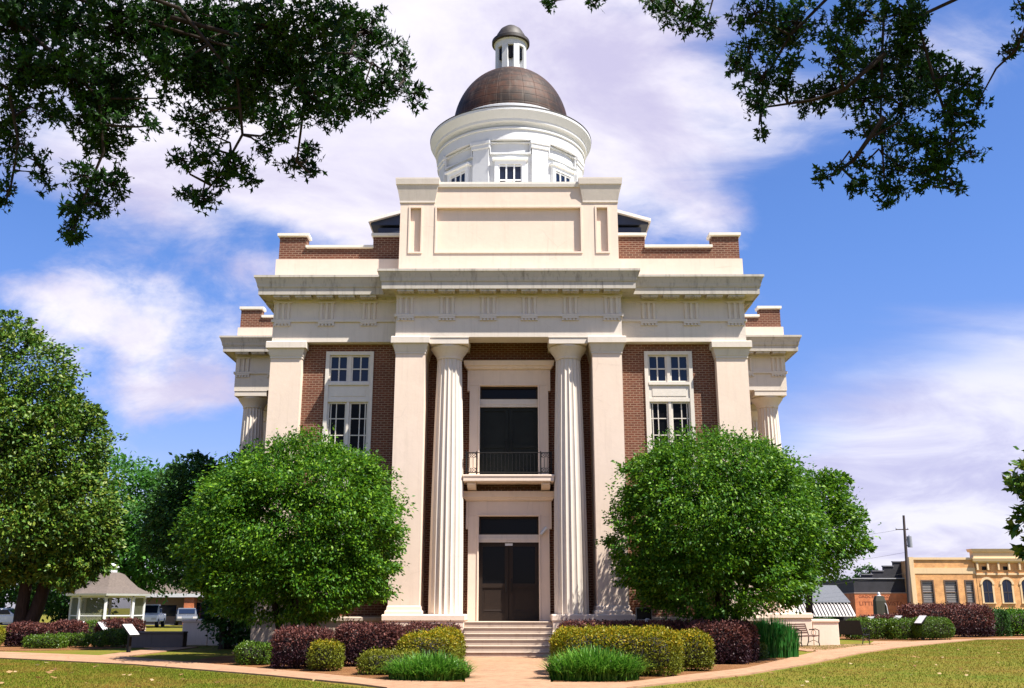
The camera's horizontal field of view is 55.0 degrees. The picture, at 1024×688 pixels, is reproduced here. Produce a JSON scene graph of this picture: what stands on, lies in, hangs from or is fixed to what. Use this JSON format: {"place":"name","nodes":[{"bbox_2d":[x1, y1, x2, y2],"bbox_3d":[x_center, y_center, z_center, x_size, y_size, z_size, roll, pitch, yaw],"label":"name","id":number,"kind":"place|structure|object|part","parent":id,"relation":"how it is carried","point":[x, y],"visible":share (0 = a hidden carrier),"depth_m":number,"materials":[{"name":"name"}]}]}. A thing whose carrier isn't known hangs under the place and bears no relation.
{"place":"outdoors","nodes":[
{"label":"outdoors","id":0,"kind":"place"},
{"bbox_2d":[0,644,126,650],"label":"planting ground","id":1,"kind":"structure","parent":0,"point":[18,648],"depth_m":36.55,"materials":[{"name":"brown soil"}]},
{"bbox_2d":[0,625,7,645],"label":"gold shrub","id":2,"kind":"object","parent":1,"relation":"on","point":[2,633],"visible":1,"depth_m":37.88,"materials":[{"name":"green plant"}]},
{"bbox_2d":[3,620,57,646],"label":"burgundy shrub","id":3,"kind":"object","parent":1,"relation":"on","point":[16,632],"visible":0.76,"depth_m":38.18,"materials":[{"name":"purple plant"}]},
{"bbox_2d":[21,631,69,648],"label":"boxwood hedge","id":4,"kind":"object","parent":1,"relation":"on","point":[47,640],"visible":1,"depth_m":36.44,"materials":[{"name":"green plant"}]},
{"bbox_2d":[56,632,72,646],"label":"boxwood","id":5,"kind":"object","parent":1,"relation":"on","point":[69,634],"visible":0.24,"depth_m":37.66,"materials":[{"name":"green plant"}]},
{"bbox_2d":[51,618,88,643],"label":"burgundy shrub","id":6,"kind":"object","parent":1,"relation":"on","point":[66,625],"visible":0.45,"depth_m":39.67,"materials":[{"name":"purple plant"}]},
{"bbox_2d":[70,631,91,646],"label":"boxwood","id":7,"kind":"object","parent":1,"relation":"on","point":[80,639],"visible":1,"depth_m":37.52,"materials":[{"name":"green plant"}]},
{"bbox_2d":[85,619,101,642],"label":"gold shrub","id":8,"kind":"object","parent":1,"relation":"on","point":[91,629],"visible":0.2,"depth_m":42.47,"materials":[{"name":"green plant"}]},
{"bbox_2d":[89,631,107,646],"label":"boxwood","id":9,"kind":"object","parent":1,"relation":"on","point":[96,638],"visible":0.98,"depth_m":37.69,"materials":[{"name":"green plant"}]},
{"bbox_2d":[97,622,108,630],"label":"information stand","id":10,"kind":"object","parent":1,"relation":"on","point":[101,626],"visible":0.41,"depth_m":40.94,"materials":[{"name":"white metal"}]},
{"bbox_2d":[101,627,127,646],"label":"boxwood","id":11,"kind":"object","parent":1,"relation":"on","point":[117,637],"visible":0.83,"depth_m":37.84,"materials":[{"name":"green plant"}]},
{"bbox_2d":[94,616,145,632],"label":"burgundy shrub","id":12,"kind":"object","parent":1,"relation":"on","point":[138,624],"visible":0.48,"depth_m":41.23,"materials":[{"name":"purple plant"}]},
{"bbox_2d":[1,623,182,624],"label":"road","id":13,"kind":"structure","parent":0,"point":[146,624],"depth_m":87.58,"materials":[{"name":"grey asphalt"}]},
{"bbox_2d":[174,608,197,624],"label":"parked car","id":14,"kind":"object","parent":13,"relation":"on","point":[185,613],"visible":0.76,"depth_m":84.94,"materials":[{"name":"paint"}]},
{"bbox_2d":[104,645,198,656],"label":"path","id":15,"kind":"structure","parent":0,"point":[153,650],"depth_m":33.82,"materials":[{"name":"beige concrete"}]},
{"bbox_2d":[131,631,187,647],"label":"wall","id":16,"kind":"structure","parent":15,"relation":"on","point":[161,639],"depth_m":37.62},
{"bbox_2d":[145,578,211,623],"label":"building","id":17,"kind":"structure","parent":0,"point":[174,603],"depth_m":90.39,"materials":[{"name":"beige"}]},
{"bbox_2d":[161,605,176,615],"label":"window","id":18,"kind":"structure","parent":17,"relation":"in","point":[170,610],"depth_m":90.52,"materials":[{"name":"black glass"}]},
{"bbox_2d":[196,603,211,618],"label":"window","id":19,"kind":"structure","parent":17,"relation":"in","point":[198,607],"depth_m":90.50,"materials":[{"name":"black glass"}]},
{"bbox_2d":[185,656,461,681],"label":"planting ground","id":20,"kind":"structure","parent":0,"point":[351,670],"depth_m":24.21,"materials":[{"name":"brown soil"}]},
{"bbox_2d":[233,640,272,664],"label":"boxwood","id":21,"kind":"object","parent":20,"relation":"on","point":[251,652],"visible":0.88,"depth_m":26.08,"materials":[{"name":"green plant"}]},
{"bbox_2d":[165,422,417,630],"bbox_3d":[-6.565,6.013,29.838,7.509,7.030,7.155,0,-15,0],"label":"shade tree","id":22,"kind":"object","parent":20,"relation":"on","point":[259,561],"visible":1,"depth_m":28.32,"materials":[{"name":"green plant"}]},
{"bbox_2d":[268,623,335,668],"bbox_3d":[-5.296,7.705,24.982,1.722,1.162,1.533,0,-15,0],"label":"burgundy shrub","id":23,"kind":"object","parent":20,"relation":"on","point":[290,645],"visible":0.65,"depth_m":24.52,"materials":[{"name":"purple plant"}]},
{"bbox_2d":[305,637,345,670],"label":"gold shrub","id":24,"kind":"object","parent":20,"relation":"on","point":[325,654],"visible":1,"depth_m":23.65,"materials":[{"name":"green plant"}]},
{"bbox_2d":[333,618,405,666],"bbox_3d":[-3.767,7.918,25.991,2.122,1.266,1.665,0,-15,0],"label":"burgundy shrub","id":25,"kind":"object","parent":20,"relation":"on","point":[356,638],"visible":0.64,"depth_m":25.51,"materials":[{"name":"purple plant"}]},
{"bbox_2d":[355,646,422,674],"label":"gold shrub","id":26,"kind":"object","parent":20,"relation":"on","point":[370,660],"visible":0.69,"depth_m":22.33,"materials":[{"name":"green plant"}]},
{"bbox_2d":[369,646,479,680],"bbox_3d":[-1.775,6.911,21.263,2.578,0.715,2.708,0,-15,0],"label":"daylily clump","id":27,"kind":"object","parent":20,"relation":"on","point":[431,667],"visible":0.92,"depth_m":20.70,"materials":[{"name":"green plant"}]},
{"bbox_2d":[394,627,462,660],"bbox_3d":[-2.128,7.737,24.965,1.741,1.063,1.628,0,-15,0],"label":"gold shrub","id":28,"kind":"object","parent":20,"relation":"on","point":[426,640],"visible":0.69,"depth_m":24.47,"materials":[{"name":"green plant"}]},
{"bbox_2d":[403,620,462,633],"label":"burgundy shrub","id":29,"kind":"object","parent":20,"relation":"on","point":[413,625],"visible":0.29,"depth_m":28.52,"materials":[{"name":"purple plant"}]},
{"bbox_2d":[430,624,466,659],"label":"gold shrub","id":30,"kind":"object","parent":20,"relation":"on","point":[458,634],"visible":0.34,"depth_m":26.76,"materials":[{"name":"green plant"}]},
{"bbox_2d":[464,657,550,681],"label":"path","id":31,"kind":"structure","parent":0,"point":[508,669],"depth_m":23.90,"materials":[{"name":"beige concrete"}]},
{"bbox_2d":[0,608,1023,687],"bbox_3d":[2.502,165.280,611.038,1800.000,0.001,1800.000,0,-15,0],"label":"ground","id":32,"kind":"structure","parent":0,"point":[200,652],"depth_m":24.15,"materials":[{"name":"green plant"}]},
{"bbox_2d":[0,608,14,622],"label":"parked car","id":33,"kind":"object","parent":32,"relation":"on","point":[6,615],"visible":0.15,"depth_m":75.55,"materials":[{"name":"paint"}]},
{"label":"window","id":34,"kind":"part","parent":33,"relation":"part of","materials":[{"name":"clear glass"}]},
{"bbox_2d":[0,519,75,624],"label":"broadleaf tree","id":35,"kind":"object","parent":32,"relation":"on","point":[12,592],"visible":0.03,"depth_m":86.79,"materials":[{"name":"green plant"}]},
{"bbox_2d":[1,518,129,622],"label":"broadleaf tree","id":36,"kind":"object","parent":32,"relation":"on","point":[59,610],"visible":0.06,"depth_m":75.36,"materials":[{"name":"green plant"}]},
{"bbox_2d":[0,309,143,622],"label":"magnolia tree","id":37,"kind":"object","parent":32,"relation":"on","point":[36,492],"visible":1,"depth_m":45.84,"materials":[{"name":"green plant"}]},
{"bbox_2d":[66,563,150,630],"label":"gazebo","id":38,"kind":"object","parent":32,"relation":"on","point":[115,584],"visible":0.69,"depth_m":63.39,"materials":[{"name":"wood"}]},
{"bbox_2d":[122,624,139,651],"bbox_3d":[-12.941,9.993,33.295,0.440,0.970,0.440,-8,-17,27],"label":"information stand","id":39,"kind":"object","parent":32,"relation":"on","point":[131,630],"visible":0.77,"depth_m":33.27,"materials":[{"name":"white metal"}]},
{"bbox_2d":[58,446,217,608],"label":"broadleaf tree","id":40,"kind":"object","parent":32,"relation":"on","point":[135,563],"visible":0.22,"depth_m":75.58,"materials":[{"name":"green plant"}]},
{"bbox_2d":[141,604,165,626],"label":"parked car","id":41,"kind":"object","parent":32,"relation":"on","point":[154,613],"visible":0.55,"depth_m":76.82,"materials":[{"name":"paint"}]},
{"bbox_2d":[130,443,263,648],"bbox_3d":[-11.005,7.793,37.810,6.494,7.859,6.514,0,-15,0],"label":"shade tree","id":42,"kind":"object","parent":32,"relation":"on","point":[160,509],"visible":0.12,"depth_m":36.37,"materials":[{"name":"green plant"}]},
{"bbox_2d":[0,0,433,247],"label":"oak tree","id":43,"kind":"object","parent":32,"relation":"on","point":[275,51],"visible":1,"depth_m":11.06,"materials":[{"name":"green plant"}]},
{"bbox_2d":[182,25,839,656],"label":"courthouse","id":44,"kind":"structure","parent":32,"relation":"on","point":[504,339],"depth_m":34.77,"materials":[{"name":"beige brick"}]},
{"bbox_2d":[317,525,363,592],"bbox_3d":[-5.781,7.318,33.358,1.660,2.270,0.420,0,-15,0],"label":"window","id":45,"kind":"structure","parent":44,"relation":"in","point":[335,525],"depth_m":33.55,"materials":[{"name":"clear glass"}]},
{"bbox_2d":[320,351,373,492],"bbox_3d":[-5.781,2.944,34.541,1.740,5.472,0.400,0,-15,0],"label":"window","id":46,"kind":"structure","parent":44,"relation":"in","point":[348,390],"depth_m":34.71,"materials":[{"name":"white glass"}]},
{"bbox_2d":[463,491,553,620],"bbox_3d":[-0.110,7.245,33.664,3.240,4.330,0.697,0,-15,0],"label":"doorway","id":47,"kind":"structure","parent":44,"relation":"in","point":[508,578],"depth_m":33.73,"materials":[{"name":"beige paint"}]},
{"bbox_2d":[464,360,553,473],"bbox_3d":[-0.110,2.673,34.898,3.240,4.160,0.680,0,-15,0],"label":"doorway","id":48,"kind":"structure","parent":44,"relation":"in","point":[508,404],"depth_m":35.00,"materials":[{"name":"black glass"}]},
{"bbox_2d":[644,351,698,498],"bbox_3d":[5.559,2.931,34.493,1.740,5.472,0.400,0,-15,0],"label":"window","id":49,"kind":"structure","parent":44,"relation":"in","point":[669,391],"depth_m":34.69,"materials":[{"name":"white glass"}]},
{"bbox_2d":[0,646,1021,686],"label":"fallen leaves","id":50,"kind":"object","parent":32,"relation":"on","point":[49,671],"visible":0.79,"depth_m":22.61,"materials":[{"name":"brown plant"}]},
{"bbox_2d":[540,0,1023,211],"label":"oak tree","id":51,"kind":"object","parent":32,"relation":"on","point":[926,77],"visible":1,"depth_m":11.17,"materials":[{"name":"green plant"}]},
{"bbox_2d":[796,585,855,619],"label":"grey roof shop","id":52,"kind":"structure","parent":32,"relation":"on","point":[833,601],"depth_m":105.80,"materials":[{"name":"white metal"}]},
{"bbox_2d":[812,616,841,636],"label":"boxwood","id":53,"kind":"object","parent":32,"relation":"on","point":[828,617],"visible":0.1,"depth_m":47.59,"materials":[{"name":"green plant"}]},
{"bbox_2d":[786,464,880,617],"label":"shade tree","id":54,"kind":"object","parent":32,"relation":"on","point":[841,509],"visible":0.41,"depth_m":50.78,"materials":[{"name":"green plant"}]},
{"bbox_2d":[815,564,877,584],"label":"broadleaf tree","id":55,"kind":"object","parent":32,"relation":"on","point":[860,569],"visible":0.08,"depth_m":138.82,"materials":[{"name":"green plant"}]},
{"bbox_2d":[823,561,906,618],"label":"painted brick shop","id":56,"kind":"structure","parent":32,"relation":"on","point":[859,594],"depth_m":113.73,"materials":[{"name":"brick"}]},
{"bbox_2d":[873,592,888,614],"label":"stone monument","id":57,"kind":"object","parent":32,"relation":"on","point":[879,604],"visible":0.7,"depth_m":70.18,"materials":[{"name":"grey stone"}]},
{"bbox_2d":[896,515,912,604],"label":"utility pole","id":58,"kind":"object","parent":32,"relation":"on","point":[908,541],"visible":0.93,"depth_m":108.40,"materials":[{"name":"brown wood"}]},
{"bbox_2d":[818,529,904,585],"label":"power line","id":59,"kind":"object","parent":58,"relation":"attached to","point":[869,558],"visible":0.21,"depth_m":107.54,"materials":[{"name":"black metal"}]},
{"bbox_2d":[901,557,978,607],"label":"brick shop","id":60,"kind":"structure","parent":32,"relation":"on","point":[936,580],"depth_m":111.67,"materials":[{"name":"beige brick"}]},
{"bbox_2d":[920,580,935,604],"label":"window","id":61,"kind":"structure","parent":60,"relation":"in","point":[927,586],"depth_m":111.37,"materials":[{"name":"grey glass"}]},
{"bbox_2d":[943,580,959,604],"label":"window","id":62,"kind":"structure","parent":60,"relation":"in","point":[950,586],"depth_m":111.37,"materials":[{"name":"grey glass"}]},
{"bbox_2d":[964,580,975,604],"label":"window","id":63,"kind":"structure","parent":60,"relation":"in","point":[969,584],"depth_m":111.34,"materials":[{"name":"grey glass"}]},
{"bbox_2d":[966,549,1023,609],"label":"arched shop","id":64,"kind":"structure","parent":32,"relation":"on","point":[999,573],"depth_m":111.66,"materials":[{"name":"yellow brick"}]},
{"bbox_2d":[980,577,996,603],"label":"window","id":65,"kind":"structure","parent":64,"relation":"in","point":[987,588],"depth_m":111.29,"materials":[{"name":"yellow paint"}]},
{"bbox_2d":[999,577,1015,603],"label":"window","id":66,"kind":"structure","parent":64,"relation":"in","point":[1007,589],"depth_m":111.26,"materials":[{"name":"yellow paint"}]},
{"bbox_2d":[1019,577,1023,603],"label":"window","id":67,"kind":"structure","parent":64,"relation":"in","point":[1021,581],"depth_m":111.34,"materials":[{"name":"yellow paint"}]},
{"bbox_2d":[1002,446,1023,560],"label":"magnolia tree","id":68,"kind":"object","parent":32,"relation":"on","point":[1015,479],"visible":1,"depth_m":14.85,"materials":[{"name":"green plant"}]},
{"bbox_2d":[0,638,1023,687],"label":"path","id":69,"kind":"structure","parent":0,"point":[813,657],"depth_m":23.59,"materials":[{"name":"beige concrete"}]},
{"bbox_2d":[0,0,1023,607],"label":"sky","id":70,"kind":"structure","parent":0,"point":[905,377],"materials":[{"name":"blue"}]},
{"bbox_2d":[553,658,785,681],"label":"planting ground","id":71,"kind":"structure","parent":0,"point":[721,667],"depth_m":24.21,"materials":[{"name":"brown soil"}]},
{"bbox_2d":[537,643,659,680],"bbox_3d":[1.719,6.772,20.953,2.976,0.824,2.347,0,-15,0],"label":"daylily clump","id":72,"kind":"object","parent":71,"relation":"on","point":[591,665],"visible":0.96,"depth_m":20.56,"materials":[{"name":"green plant"}]},
{"bbox_2d":[548,623,686,676],"bbox_3d":[2.380,7.066,22.701,3.128,1.205,2.228,0,-15,0],"label":"gold hedge","id":73,"kind":"object","parent":71,"relation":"on","point":[656,645],"visible":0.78,"depth_m":21.95,"materials":[{"name":"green plant"}]},
{"bbox_2d":[636,607,651,620],"bbox_3d":[4.026,8.769,29.829,0.500,1.500,0.040,0,-15,0],"label":"marker sign","id":74,"kind":"object","parent":71,"relation":"on","point":[643,615],"visible":0.72,"depth_m":29.96,"materials":[{"name":"black metal"}]},
{"bbox_2d":[556,618,761,662],"bbox_3d":[4.113,8.464,28.032,5.817,1.290,1.762,0,-15,0],"label":"burgundy hedge","id":75,"kind":"object","parent":71,"relation":"on","point":[679,624],"visible":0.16,"depth_m":27.70,"materials":[{"name":"purple plant"}]},
{"bbox_2d":[673,627,716,670],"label":"gold shrub","id":76,"kind":"object","parent":71,"relation":"on","point":[698,649],"visible":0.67,"depth_m":23.66,"materials":[{"name":"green plant"}]},
{"bbox_2d":[595,420,838,623],"bbox_3d":[6.064,5.851,29.579,7.180,7.208,7.156,0,-15,0],"label":"shade tree","id":77,"kind":"object","parent":71,"relation":"on","point":[711,547],"visible":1,"depth_m":28.28,"materials":[{"name":"green plant"}]},
{"bbox_2d":[685,617,753,663],"bbox_3d":[5.662,8.169,27.022,1.915,1.323,1.435,0,-15,0],"label":"burgundy shrub","id":78,"kind":"object","parent":71,"relation":"on","point":[731,644],"visible":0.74,"depth_m":26.59,"materials":[{"name":"purple plant"}]},
{"bbox_2d":[752,641,769,658],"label":"boxwood","id":79,"kind":"object","parent":71,"relation":"on","point":[763,652],"visible":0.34,"depth_m":28.69,"materials":[{"name":"green plant"}]},
{"bbox_2d":[753,615,801,657],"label":"iris clump","id":80,"kind":"object","parent":71,"relation":"on","point":[779,638],"visible":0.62,"depth_m":29.97,"materials":[{"name":"green plant"}]},
{"bbox_2d":[799,641,910,651],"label":"path","id":81,"kind":"structure","parent":0,"point":[811,650],"depth_m":39.13,"materials":[{"name":"beige concrete"}]},
{"bbox_2d":[788,623,819,646],"bbox_3d":[11.435,11.427,38.533,0.614,0.885,1.540,-13,-20,41],"label":"park bench","id":82,"kind":"object","parent":81,"relation":"on","point":[808,635],"visible":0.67,"depth_m":38.88,"materials":[{"name":"black metal"}]},
{"bbox_2d":[838,620,869,643],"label":"park bench","id":83,"kind":"object","parent":81,"relation":"on","point":[850,627],"visible":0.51,"depth_m":40.77,"materials":[{"name":"black metal"}]},
{"bbox_2d":[839,634,1023,640],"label":"planting ground","id":84,"kind":"structure","parent":0,"point":[952,638],"depth_m":48.27,"materials":[{"name":"brown soil"}]},
{"bbox_2d":[842,615,891,639],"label":"boxwood","id":85,"kind":"object","parent":84,"relation":"on","point":[876,627],"visible":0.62,"depth_m":46.73,"materials":[{"name":"green plant"}]},
{"bbox_2d":[859,612,896,619],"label":"burgundy shrub","id":86,"kind":"object","parent":84,"relation":"on","point":[887,615],"visible":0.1,"depth_m":55.29,"materials":[{"name":"purple plant"}]},
{"bbox_2d":[885,616,920,639],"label":"boxwood","id":87,"kind":"object","parent":84,"relation":"on","point":[900,628],"visible":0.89,"depth_m":46.32,"materials":[{"name":"green plant"}]},
{"bbox_2d":[914,615,926,639],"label":"information stand","id":88,"kind":"object","parent":84,"relation":"on","point":[920,619],"visible":0.89,"depth_m":45.94,"materials":[{"name":"white metal"}]},
{"bbox_2d":[909,616,955,639],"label":"boxwood","id":89,"kind":"object","parent":84,"relation":"on","point":[933,627],"visible":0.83,"depth_m":45.88,"materials":[{"name":"green plant"}]},
{"bbox_2d":[896,601,996,636],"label":"burgundy shrub","id":90,"kind":"object","parent":84,"relation":"on","point":[968,620],"visible":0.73,"depth_m":50.56,"materials":[{"name":"purple plant"}]},
{"bbox_2d":[979,607,1012,636],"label":"holly shrub","id":91,"kind":"object","parent":84,"relation":"on","point":[1002,622],"visible":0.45,"depth_m":51.55,"materials":[{"name":"green plant"}]},
{"bbox_2d":[995,606,1023,635],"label":"holly shrub","id":92,"kind":"object","parent":84,"relation":"on","point":[1016,616],"visible":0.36,"depth_m":52.42,"materials":[{"name":"green plant"}]}
]}

